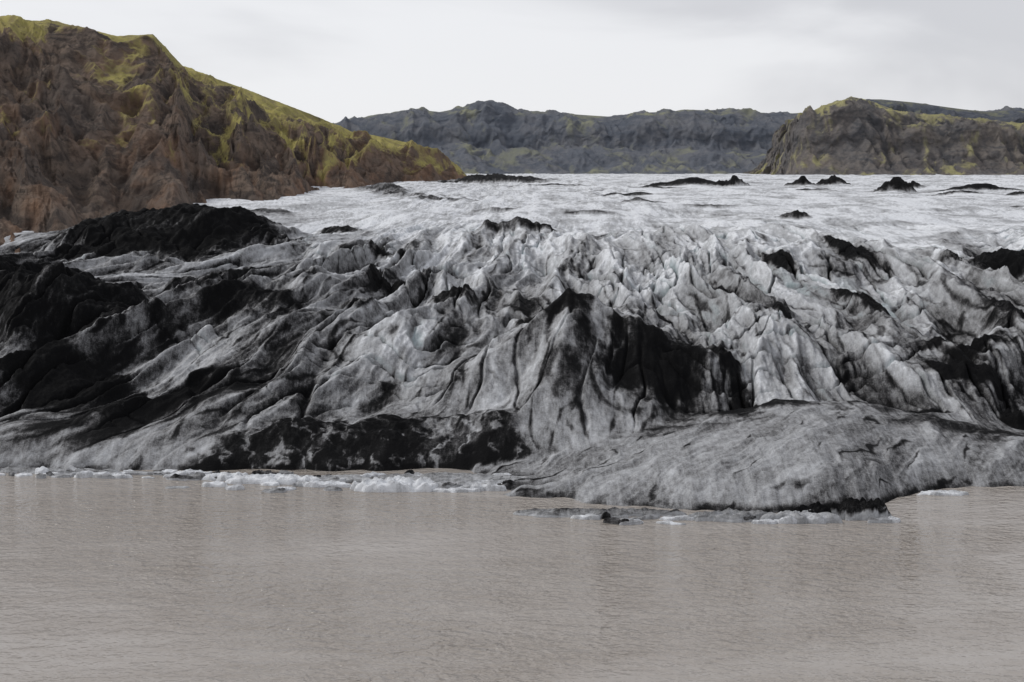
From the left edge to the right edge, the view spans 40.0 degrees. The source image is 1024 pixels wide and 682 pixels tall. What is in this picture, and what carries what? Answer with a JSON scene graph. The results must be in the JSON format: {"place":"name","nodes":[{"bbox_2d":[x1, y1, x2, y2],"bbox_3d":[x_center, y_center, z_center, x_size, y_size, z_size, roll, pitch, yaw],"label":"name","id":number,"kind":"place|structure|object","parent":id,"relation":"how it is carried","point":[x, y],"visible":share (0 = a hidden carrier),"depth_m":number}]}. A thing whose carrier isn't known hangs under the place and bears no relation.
{"place":"outdoors","nodes":[
{"label":"outdoors","id":0,"kind":"place"},
{"bbox_2d":[0,15,466,252],"bbox_3d":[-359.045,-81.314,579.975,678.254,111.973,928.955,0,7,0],"label":"mountain slope","id":1,"kind":"structure","parent":0,"point":[94,123],"depth_m":502.37},
{"bbox_2d":[0,173,1023,512],"bbox_3d":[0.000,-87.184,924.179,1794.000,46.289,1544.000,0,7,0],"label":"glacier","id":2,"kind":"object","parent":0,"point":[764,343],"visible":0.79,"depth_m":225.62},
{"bbox_2d":[0,468,1023,681],"bbox_3d":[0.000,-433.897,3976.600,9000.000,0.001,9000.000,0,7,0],"label":"lake water","id":3,"kind":"structure","parent":0,"point":[136,578],"depth_m":136.12},
{"bbox_2d":[0,466,50,470],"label":"ice floe","id":4,"kind":"object","parent":3,"relation":"on","point":[15,467],"visible":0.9,"depth_m":189.78},
{"bbox_2d":[0,468,120,473],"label":"ice floe","id":5,"kind":"object","parent":3,"relation":"on","point":[32,471],"visible":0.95,"depth_m":189.00},
{"bbox_2d":[109,471,170,474],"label":"ice floe","id":6,"kind":"object","parent":3,"relation":"on","point":[142,473],"visible":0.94,"depth_m":187.85},
{"bbox_2d":[163,469,211,476],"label":"ice floe","id":7,"kind":"object","parent":3,"relation":"on","point":[188,471],"visible":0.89,"depth_m":186.63},
{"bbox_2d":[202,472,247,480],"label":"ice floe","id":8,"kind":"object","parent":3,"relation":"on","point":[223,476],"visible":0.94,"depth_m":184.41},
{"bbox_2d":[225,473,320,484],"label":"ice floe","id":9,"kind":"object","parent":3,"relation":"on","point":[285,479],"visible":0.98,"depth_m":182.49},
{"bbox_2d":[302,480,350,487],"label":"ice floe","id":10,"kind":"object","parent":3,"relation":"on","point":[313,483],"visible":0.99,"depth_m":180.44},
{"bbox_2d":[300,473,399,482],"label":"ice floe","id":11,"kind":"object","parent":3,"relation":"on","point":[350,478],"visible":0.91,"depth_m":183.94},
{"bbox_2d":[350,476,438,492],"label":"ice floe","id":12,"kind":"object","parent":3,"relation":"on","point":[403,484],"visible":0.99,"depth_m":177.93},
{"bbox_2d":[0,465,900,524],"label":"floating brash ice","id":13,"kind":"structure","parent":3,"relation":"on","point":[42,472],"depth_m":180.71},
{"bbox_2d":[432,487,480,492],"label":"ice floe","id":14,"kind":"object","parent":3,"relation":"on","point":[456,490],"visible":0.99,"depth_m":177.72},
{"bbox_2d":[378,472,535,481],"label":"ice floe","id":15,"kind":"object","parent":3,"relation":"on","point":[445,477],"visible":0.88,"depth_m":184.26},
{"bbox_2d":[433,478,506,487],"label":"ice floe","id":16,"kind":"object","parent":3,"relation":"on","point":[467,484],"visible":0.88,"depth_m":181.02},
{"bbox_2d":[513,507,686,517],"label":"ice floe","id":17,"kind":"object","parent":3,"relation":"on","point":[570,512],"visible":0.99,"depth_m":165.33},
{"bbox_2d":[659,515,693,520],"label":"ice floe","id":18,"kind":"object","parent":3,"relation":"on","point":[683,517],"visible":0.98,"depth_m":163.24},
{"bbox_2d":[688,508,767,522],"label":"ice floe","id":19,"kind":"object","parent":3,"relation":"on","point":[731,515],"visible":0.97,"depth_m":162.91},
{"bbox_2d":[751,519,776,523],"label":"ice floe","id":20,"kind":"object","parent":3,"relation":"on","point":[767,521],"visible":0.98,"depth_m":161.52},
{"bbox_2d":[760,509,842,523],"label":"ice floe","id":21,"kind":"object","parent":3,"relation":"on","point":[804,517],"visible":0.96,"depth_m":161.97},
{"bbox_2d":[793,501,831,512],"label":"shore rock","id":22,"kind":"object","parent":3,"relation":"in","point":[817,507],"visible":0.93,"depth_m":163.39},
{"bbox_2d":[831,497,891,520],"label":"shore rock","id":23,"kind":"object","parent":3,"relation":"in","point":[849,509],"visible":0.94,"depth_m":163.47},
{"bbox_2d":[916,489,968,495],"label":"ice floe","id":24,"kind":"object","parent":3,"relation":"on","point":[952,492],"visible":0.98,"depth_m":176.04},
{"bbox_2d":[0,0,1023,122],"label":"sky","id":25,"kind":"structure","parent":0,"point":[331,61]},
{"bbox_2d":[333,100,1023,173],"bbox_3d":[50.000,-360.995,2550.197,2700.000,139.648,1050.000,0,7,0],"label":"distant mountain ridge","id":26,"kind":"structure","parent":0,"point":[485,137],"depth_m":2319.02},
{"bbox_2d":[743,96,1023,174],"bbox_3d":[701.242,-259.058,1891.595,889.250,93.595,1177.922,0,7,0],"label":"distant cliff","id":27,"kind":"structure","parent":0,"point":[853,136],"depth_m":1405.05},
{"bbox_2d":[866,99,1023,122],"bbox_3d":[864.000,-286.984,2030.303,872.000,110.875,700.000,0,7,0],"label":"distant plateau ridge","id":28,"kind":"structure","parent":0,"point":[1010,116],"depth_m":1826.46}
]}

